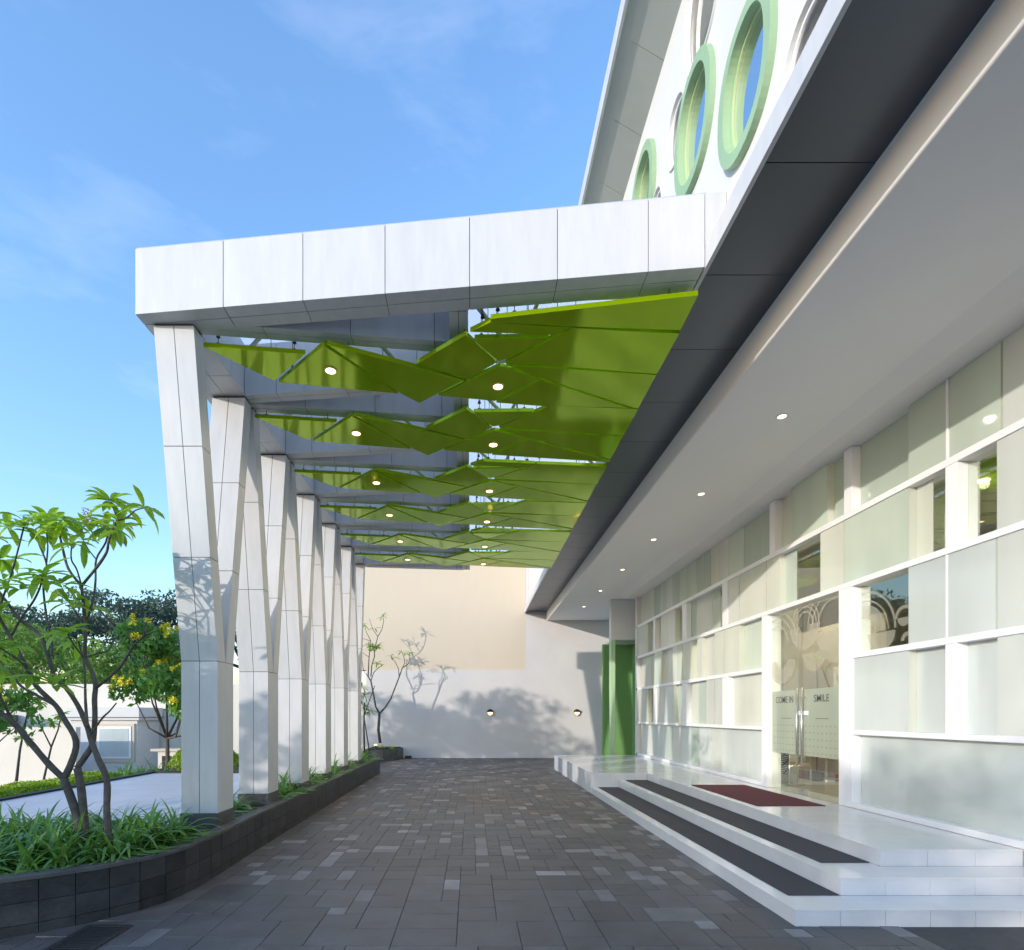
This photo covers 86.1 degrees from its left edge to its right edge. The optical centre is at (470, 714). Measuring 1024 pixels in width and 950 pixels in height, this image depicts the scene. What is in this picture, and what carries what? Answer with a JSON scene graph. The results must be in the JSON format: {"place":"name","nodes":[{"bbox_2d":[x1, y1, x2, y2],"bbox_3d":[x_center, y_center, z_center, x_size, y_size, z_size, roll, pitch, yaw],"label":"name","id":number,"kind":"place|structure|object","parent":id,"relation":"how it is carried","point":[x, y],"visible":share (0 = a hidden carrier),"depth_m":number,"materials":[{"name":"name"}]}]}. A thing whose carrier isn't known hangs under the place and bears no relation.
{"place":"outdoors","nodes":[
{"label":"outdoors","id":0,"kind":"place"},
{"bbox_2d":[0,727,79,785],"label":"wall","id":1,"kind":"structure","parent":0,"point":[32,767],"depth_m":17.00,"materials":[{"name":"white paint"}]},
{"bbox_2d":[150,748,180,768],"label":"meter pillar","id":2,"kind":"structure","parent":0,"point":[161,755],"depth_m":18.40,"materials":[{"name":"white concrete"}]},
{"bbox_2d":[0,0,620,683],"label":"sky","id":3,"kind":"structure","parent":0,"point":[126,126],"materials":[{"name":"blue"}]},
{"bbox_2d":[0,758,944,949],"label":"paving","id":4,"kind":"structure","parent":0,"point":[288,889],"depth_m":5.06,"materials":[{"name":"grey stone"}]},
{"bbox_2d":[43,925,132,949],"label":"drain grate","id":5,"kind":"object","parent":4,"relation":"on","point":[91,937],"visible":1,"depth_m":3.90,"materials":[{"name":"black metal"}]},
{"bbox_2d":[363,747,402,760],"bbox_3d":[-3.111,1.385,19.511,1.179,0.430,1.518,0,0,0],"label":"corner planter","id":6,"kind":"object","parent":4,"relation":"on","point":[387,754],"visible":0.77,"depth_m":19.01,"materials":[{"name":"stone"}]},
{"bbox_2d":[378,744,394,749],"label":"moss tuft","id":7,"kind":"object","parent":6,"relation":"in","point":[385,747],"visible":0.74,"depth_m":19.28,"materials":[{"name":"green plant"}]},
{"bbox_2d":[362,613,413,742],"bbox_3d":[-2.957,-1.321,19.054,2.084,4.619,0.726,0,0,0],"label":"bare frangipani","id":8,"kind":"object","parent":6,"relation":"in","point":[373,648],"visible":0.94,"depth_m":19.08,"materials":[{"name":"brown plant"}]},
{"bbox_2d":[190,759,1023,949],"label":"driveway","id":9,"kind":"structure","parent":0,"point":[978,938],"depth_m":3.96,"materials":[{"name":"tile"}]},
{"bbox_2d":[0,760,379,938],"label":"planter","id":10,"kind":"object","parent":9,"relation":"on","point":[33,902],"visible":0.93,"depth_m":4.52,"materials":[{"name":"grey stone"}]},
{"bbox_2d":[0,799,223,874],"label":"lily border","id":11,"kind":"object","parent":10,"relation":"in","point":[39,841],"visible":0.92,"depth_m":4.66,"materials":[{"name":"green plant"}]},
{"bbox_2d":[0,485,164,845],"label":"frangipani tree","id":12,"kind":"object","parent":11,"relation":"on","point":[113,533],"visible":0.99,"depth_m":4.72,"materials":[{"name":"green plant"}]},
{"bbox_2d":[154,324,250,829],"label":"canopy column","id":13,"kind":"structure","parent":10,"relation":"on","point":[206,471],"depth_m":5.77,"materials":[{"name":"grey metal"}]},
{"bbox_2d":[178,787,266,818],"bbox_3d":[-2.966,1.176,6.670,0.857,0.747,1.396,0,0,0],"label":"lily clump","id":14,"kind":"object","parent":10,"relation":"in","point":[236,804],"visible":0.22,"depth_m":6.81,"materials":[{"name":"green plant"}]},
{"bbox_2d":[235,805,264,817],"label":"soil","id":15,"kind":"object","parent":10,"relation":"on","point":[239,814],"visible":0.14,"depth_m":6.75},
{"bbox_2d":[236,407,289,804],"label":"canopy column","id":16,"kind":"structure","parent":10,"relation":"on","point":[259,605],"depth_m":7.21,"materials":[{"name":"grey metal"}]},
{"bbox_2d":[235,763,315,799],"bbox_3d":[-2.914,1.185,8.048,1.170,0.870,1.647,0,0,0],"label":"lily clump","id":17,"kind":"object","parent":10,"relation":"in","point":[284,789],"visible":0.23,"depth_m":8.20,"materials":[{"name":"green plant"}]},
{"bbox_2d":[278,462,316,789],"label":"canopy column","id":18,"kind":"structure","parent":10,"relation":"on","point":[293,682],"depth_m":8.65,"materials":[{"name":"grey metal"}]},
{"bbox_2d":[308,500,336,779],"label":"canopy column","id":19,"kind":"structure","parent":10,"relation":"on","point":[320,667],"depth_m":10.08,"materials":[{"name":"grey metal"}]},
{"bbox_2d":[309,766,337,785],"bbox_3d":[-2.956,1.132,9.508,1.154,0.878,1.653,0,0,0],"label":"lily clump","id":20,"kind":"object","parent":10,"relation":"in","point":[314,780],"visible":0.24,"depth_m":9.57,"materials":[{"name":"green plant"}]},
{"bbox_2d":[331,528,352,770],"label":"canopy column","id":21,"kind":"structure","parent":10,"relation":"on","point":[340,663],"depth_m":11.52,"materials":[{"name":"grey metal"}]},
{"bbox_2d":[331,753,354,776],"bbox_3d":[-2.914,1.161,11.059,1.226,0.832,1.660,0,0,0],"label":"lily clump","id":22,"kind":"object","parent":10,"relation":"in","point":[335,770],"visible":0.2,"depth_m":11.12,"materials":[{"name":"green plant"}]},
{"bbox_2d":[348,550,364,764],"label":"canopy column","id":23,"kind":"structure","parent":10,"relation":"on","point":[355,661],"depth_m":12.95,"materials":[{"name":"grey metal"}]},
{"bbox_2d":[348,753,370,768],"bbox_3d":[-2.978,1.180,12.421,1.272,0.835,1.666,0,0,0],"label":"lily clump","id":24,"kind":"object","parent":10,"relation":"in","point":[352,765],"visible":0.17,"depth_m":12.55,"materials":[{"name":"green plant"}]},
{"bbox_2d":[361,746,380,762],"bbox_3d":[-2.965,1.109,14.110,1.370,0.943,2.114,0,0,0],"label":"lily clump","id":25,"kind":"object","parent":10,"relation":"in","point":[364,758],"visible":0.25,"depth_m":14.24,"materials":[{"name":"green plant"}]},
{"bbox_2d":[366,568,608,757],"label":"boundary wall","id":26,"kind":"structure","parent":9,"relation":"on","point":[545,694],"depth_m":20.30,"materials":[{"name":"white paint"}]},
{"bbox_2d":[362,565,525,670],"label":"beige wall","id":27,"kind":"structure","parent":26,"relation":"on","point":[473,618],"depth_m":20.33,"materials":[{"name":"beige paint"}]},
{"bbox_2d":[487,709,492,715],"bbox_3d":[0.710,-0.092,20.242,0.240,0.255,0.105,0,0,0],"label":"wall lamp","id":28,"kind":"object","parent":26,"relation":"attached to","point":[489,712],"visible":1,"depth_m":20.23,"materials":[{"name":"brown metal"}]},
{"bbox_2d":[574,709,579,715],"bbox_3d":[3.930,-0.092,20.242,0.240,0.255,0.105,0,0,0],"label":"wall lamp","id":29,"kind":"object","parent":26,"relation":"attached to","point":[576,712],"visible":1,"depth_m":20.23,"materials":[{"name":"brown metal"}]},
{"bbox_2d":[524,0,1023,865],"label":"building","id":30,"kind":"structure","parent":9,"relation":"on","point":[856,314],"depth_m":5.66,"materials":[{"name":"white paint"}]},
{"bbox_2d":[135,192,725,569],"bbox_3d":[-0.512,-4.034,9.444,5.316,0.760,9.712,0,0,0],"label":"canopy","id":31,"kind":"object","parent":30,"relation":"attached to","point":[563,324],"visible":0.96,"depth_m":5.57,"materials":[{"name":"green metal"}]},
{"bbox_2d":[324,366,336,374],"bbox_3d":[-1.490,-3.654,5.795,0.132,0.012,0.132,0,0,0],"label":"downlight","id":32,"kind":"object","parent":31,"relation":"attached to","point":[330,370],"visible":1,"depth_m":5.79,"materials":[{"name":"white metal"}]},
{"bbox_2d":[351,430,360,435],"bbox_3d":[-1.490,-3.654,7.085,0.132,0.012,0.132,0,0,0],"label":"downlight","id":33,"kind":"object","parent":31,"relation":"attached to","point":[355,433],"visible":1,"depth_m":7.08,"materials":[{"name":"white metal"}]},
{"bbox_2d":[488,442,497,446],"bbox_3d":[0.300,-3.654,7.385,0.132,0.012,0.132,0,0,0],"label":"downlight","id":34,"kind":"object","parent":31,"relation":"attached to","point":[492,444],"visible":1,"depth_m":7.37,"materials":[{"name":"white metal"}]},
{"bbox_2d":[492,382,503,389],"bbox_3d":[0.300,-3.654,6.075,0.132,0.012,0.132,0,0,0],"label":"downlight","id":35,"kind":"object","parent":31,"relation":"attached to","point":[498,386],"visible":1,"depth_m":6.07,"materials":[{"name":"white metal"}]},
{"bbox_2d":[632,138,656,199],"bbox_3d":[2.140,-6.394,6.749,0.090,1.098,0.855,0,0,0],"label":"round window","id":36,"kind":"structure","parent":30,"relation":"in","point":[644,187],"depth_m":6.71,"materials":[{"name":"green glass"}]},
{"bbox_2d":[653,184,662,197],"bbox_3d":[2.176,-5.796,6.319,0.088,0.561,0.411,0,0,0],"label":"round window","id":37,"kind":"structure","parent":30,"relation":"in","point":[659,189],"depth_m":6.28,"materials":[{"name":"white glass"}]},
{"bbox_2d":[666,88,683,171],"bbox_3d":[2.176,-6.104,5.712,0.088,0.654,0.505,0,0,0],"label":"round window","id":38,"kind":"structure","parent":30,"relation":"in","point":[671,137],"depth_m":5.88,"materials":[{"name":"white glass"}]},
{"bbox_2d":[674,43,715,195],"bbox_3d":[2.140,-5.628,5.216,0.090,1.098,0.855,0,0,0],"label":"round window","id":39,"kind":"structure","parent":30,"relation":"in","point":[696,112],"depth_m":5.24,"materials":[{"name":"green glass"}]},
{"bbox_2d":[683,0,716,77],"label":"round window","id":40,"kind":"structure","parent":30,"relation":"in","point":[699,14],"depth_m":5.38,"materials":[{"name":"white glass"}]},
{"bbox_2d":[717,0,777,169],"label":"round window","id":41,"kind":"structure","parent":30,"relation":"in","point":[748,71],"depth_m":4.28,"materials":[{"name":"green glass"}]},
{"bbox_2d":[776,413,787,419],"bbox_3d":[3.650,-3.505,6.410,0.128,0.009,0.128,0,0,0],"label":"soffit light","id":42,"kind":"object","parent":30,"relation":"attached to","point":[781,416],"visible":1,"depth_m":6.41,"materials":[{"name":"white"}]},
{"bbox_2d":[772,688,801,792],"bbox_3d":[4.907,-0.228,8.535,0.082,2.793,0.807,0,0,0],"label":"door leaf","id":43,"kind":"structure","parent":30,"relation":"in","point":[786,705],"depth_m":8.50,"materials":[{"name":"clear glass"}]},
{"bbox_2d":[781,754,811,784],"bbox_3d":[5.540,0.892,9.380,0.387,0.584,0.388,0,0,0],"label":"chair","id":44,"kind":"object","parent":30,"relation":"on","point":[791,764],"visible":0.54,"depth_m":9.20,"materials":[{"name":"metal"}]},
{"bbox_2d":[781,753,787,773],"bbox_3d":[5.323,0.785,9.380,0.024,0.430,0.400,0,0,0],"label":"striped cloth","id":45,"kind":"object","parent":44,"relation":"hanging from","point":[784,763],"visible":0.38,"depth_m":9.28,"materials":[{"name":"black"}]},
{"bbox_2d":[780,0,827,94],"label":"round window","id":46,"kind":"structure","parent":30,"relation":"in","point":[811,10],"depth_m":3.59,"materials":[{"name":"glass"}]},
{"bbox_2d":[798,574,815,587],"bbox_3d":[6.400,-3.010,10.900,0.840,0.840,0.840,0,0,0],"label":"pendant lamp","id":47,"kind":"object","parent":30,"relation":"hanging from","point":[804,580],"visible":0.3,"depth_m":10.56,"materials":[{"name":"beige"}]},
{"bbox_2d":[807,651,824,780],"bbox_3d":[6.179,-0.001,9.820,0.386,2.362,0.365,0,0,0],"label":"potted plant","id":48,"kind":"object","parent":30,"relation":"on","point":[816,775],"visible":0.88,"depth_m":9.76,"materials":[{"name":"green plant"}]},
{"bbox_2d":[799,770,838,780],"bbox_3d":[7.000,1.174,10.600,1.900,0.012,1.900,0,0,0],"label":"round rug","id":49,"kind":"object","parent":30,"relation":"on","point":[803,774],"visible":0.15,"depth_m":10.54,"materials":[{"name":"carpet"}]},
{"bbox_2d":[824,758,838,780],"bbox_3d":[6.500,0.812,10.000,0.700,0.734,0.696,0,0,0],"label":"table","id":50,"kind":"object","parent":49,"relation":"on","point":[826,778],"visible":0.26,"depth_m":9.98,"materials":[{"name":"metal"}]},
{"bbox_2d":[801,687,838,794],"bbox_3d":[4.907,-0.228,7.665,0.082,2.793,0.905,0,0,0],"label":"door leaf","id":51,"kind":"structure","parent":30,"relation":"in","point":[819,706],"depth_m":7.70,"materials":[{"name":"clear glass"}]},
{"bbox_2d":[978,457,996,491],"bbox_3d":[6.000,-3.085,6.400,0.840,0.690,0.840,0,0,0],"label":"pendant lamp","id":52,"kind":"object","parent":30,"relation":"hanging from","point":[987,474],"visible":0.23,"depth_m":6.25,"materials":[{"name":"green"}]},
{"bbox_2d":[554,755,1023,926],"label":"entrance steps","id":53,"kind":"structure","parent":9,"relation":"on","point":[910,874],"depth_m":4.88,"materials":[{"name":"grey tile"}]},
{"bbox_2d":[599,787,838,895],"bbox_3d":[2.792,1.468,7.765,0.415,0.009,6.630,0,0,0],"label":"runner mat","id":54,"kind":"object","parent":53,"relation":"on","point":[784,880],"visible":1,"depth_m":5.81,"materials":[{"name":"grey carpet"}]},
{"bbox_2d":[626,780,868,862],"bbox_3d":[3.357,1.323,7.995,0.435,0.009,6.190,0,0,0],"label":"runner mat","id":55,"kind":"object","parent":53,"relation":"on","point":[818,852],"visible":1,"depth_m":6.29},
{"bbox_2d":[693,785,825,805],"bbox_3d":[4.155,1.177,8.135,0.890,0.009,2.110,0,0,0],"label":"door mat","id":56,"kind":"object","parent":53,"relation":"on","point":[753,795],"depth_m":7.86,"materials":[{"name":"red carpet"}]},
{"label":"ground","id":57,"kind":"structure","parent":0,"visible":0},
{"bbox_2d":[2,641,39,683],"bbox_3d":[-27.439,-0.718,29.657,6.594,6.884,5.243,0,0,0],"label":"garden tree","id":58,"kind":"object","parent":57,"relation":"on","point":[21,668],"visible":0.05,"depth_m":30.56,"materials":[{"name":"green plant"}]},
{"bbox_2d":[0,684,44,741],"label":"flowering tree","id":59,"kind":"object","parent":57,"relation":"on","point":[9,697],"visible":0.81,"depth_m":13.89,"materials":[{"name":"green plant"}]},
{"bbox_2d":[10,688,47,780],"bbox_3d":[-11.332,0.488,13.984,1.028,2.428,0.588,0,0,0],"label":"sapling","id":60,"kind":"object","parent":57,"relation":"on","point":[38,703],"visible":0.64,"depth_m":13.98,"materials":[{"name":"green plant"}]},
{"bbox_2d":[0,606,78,678],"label":"forest tree","id":61,"kind":"object","parent":57,"relation":"on","point":[30,621],"visible":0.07,"depth_m":58.32,"materials":[{"name":"green plant"}]},
{"bbox_2d":[18,707,69,779],"bbox_3d":[-11.655,0.777,15.014,1.297,2.003,0.555,0,0,0],"label":"sapling","id":62,"kind":"object","parent":57,"relation":"on","point":[51,723],"visible":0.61,"depth_m":14.98,"materials":[{"name":"green plant"}]},
{"bbox_2d":[0,612,109,683],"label":"garden tree","id":63,"kind":"object","parent":57,"relation":"on","point":[37,646],"visible":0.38,"depth_m":27.36,"materials":[{"name":"green plant"}]},
{"bbox_2d":[1,604,178,680],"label":"forest tree","id":64,"kind":"object","parent":57,"relation":"on","point":[95,622],"visible":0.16,"depth_m":62.47,"materials":[{"name":"green plant"}]},
{"bbox_2d":[64,638,159,683],"bbox_3d":[-17.058,-0.431,26.587,5.743,6.285,6.405,0,0,-18],"label":"garden tree","id":65,"kind":"object","parent":57,"relation":"on","point":[129,667],"visible":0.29,"depth_m":25.91,"materials":[{"name":"green plant"}]},
{"bbox_2d":[67,707,162,773],"bbox_3d":[-12.680,1.070,19.515,2.540,2.660,1.470,0,0,0],"label":"guard booth","id":66,"kind":"object","parent":57,"relation":"on","point":[125,735],"visible":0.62,"depth_m":18.86,"materials":[{"name":"white paint"}]},
{"bbox_2d":[94,724,134,761],"bbox_3d":[-12.310,0.960,18.868,1.380,1.320,0.125,0,0,0],"label":"window","id":67,"kind":"structure","parent":66,"relation":"in","point":[114,742],"depth_m":18.80,"materials":[{"name":"white"}]},
{"bbox_2d":[0,771,238,800],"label":"terrace kerb","id":68,"kind":"structure","parent":57,"relation":"on","point":[59,788],"depth_m":9.14,"materials":[{"name":"grey concrete"}]},
{"bbox_2d":[1,789,238,816],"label":"terrace","id":69,"kind":"structure","parent":57,"relation":"on","point":[90,809],"depth_m":6.87,"materials":[{"name":"grey concrete"}]},
{"bbox_2d":[0,773,238,823],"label":"terrace tiles","id":70,"kind":"object","parent":69,"relation":"on","point":[151,788],"visible":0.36,"depth_m":7.75,"materials":[{"name":"grey tile"}]},
{"bbox_2d":[59,586,237,662],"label":"forest tree","id":71,"kind":"object","parent":57,"relation":"on","point":[144,609],"visible":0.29,"depth_m":58.51,"materials":[{"name":"green plant"}]},
{"bbox_2d":[123,758,238,775],"bbox_3d":[-7.595,1.930,12.150,2.010,0.900,16.300,0,0,0],"label":"garden bed","id":72,"kind":"object","parent":57,"relation":"on","point":[162,769],"depth_m":14.82,"materials":[{"name":"green plant"}]},
{"bbox_2d":[0,770,126,797],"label":"hedge","id":73,"kind":"object","parent":72,"relation":"on","point":[15,788],"visible":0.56,"depth_m":8.82,"materials":[{"name":"green plant"}]},
{"bbox_2d":[107,756,174,775],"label":"strap plants","id":74,"kind":"object","parent":72,"relation":"on","point":[141,770],"visible":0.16,"depth_m":11.64,"materials":[{"name":"green plant"}]},
{"bbox_2d":[107,613,180,770],"bbox_3d":[-6.956,-0.014,12.564,2.700,4.430,2.096,0,0,0],"label":"flowering tree","id":75,"kind":"object","parent":72,"relation":"on","point":[160,649],"visible":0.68,"depth_m":12.14,"materials":[{"name":"green plant"}]},
{"bbox_2d":[0,684,365,754],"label":"garden wall","id":76,"kind":"structure","parent":57,"relation":"on","point":[62,699],"depth_m":20.32,"materials":[{"name":"white paint"}]},
{"bbox_2d":[233,632,238,667],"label":"forest tree","id":77,"kind":"object","parent":57,"relation":"on","point":[236,665],"depth_m":67.72,"materials":[{"name":"green plant"}]},
{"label":"garden bed","id":78,"kind":"structure","parent":57,"relation":"on","visible":0},
{"bbox_2d":[167,748,238,770],"bbox_3d":[-5.774,1.057,11.897,1.230,0.901,1.073,0,0,0],"label":"hedge","id":79,"kind":"object","parent":78,"relation":"on","point":[173,762],"visible":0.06,"depth_m":11.53,"materials":[{"name":"green plant"}]},
{"bbox_2d":[361,682,381,751],"bbox_3d":[-3.294,0.099,16.962,1.129,2.227,1.015,0,0,0],"label":"dracaena","id":80,"kind":"object","parent":78,"relation":"on","point":[364,711],"visible":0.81,"depth_m":16.98,"materials":[{"name":"green plant"}]}
]}

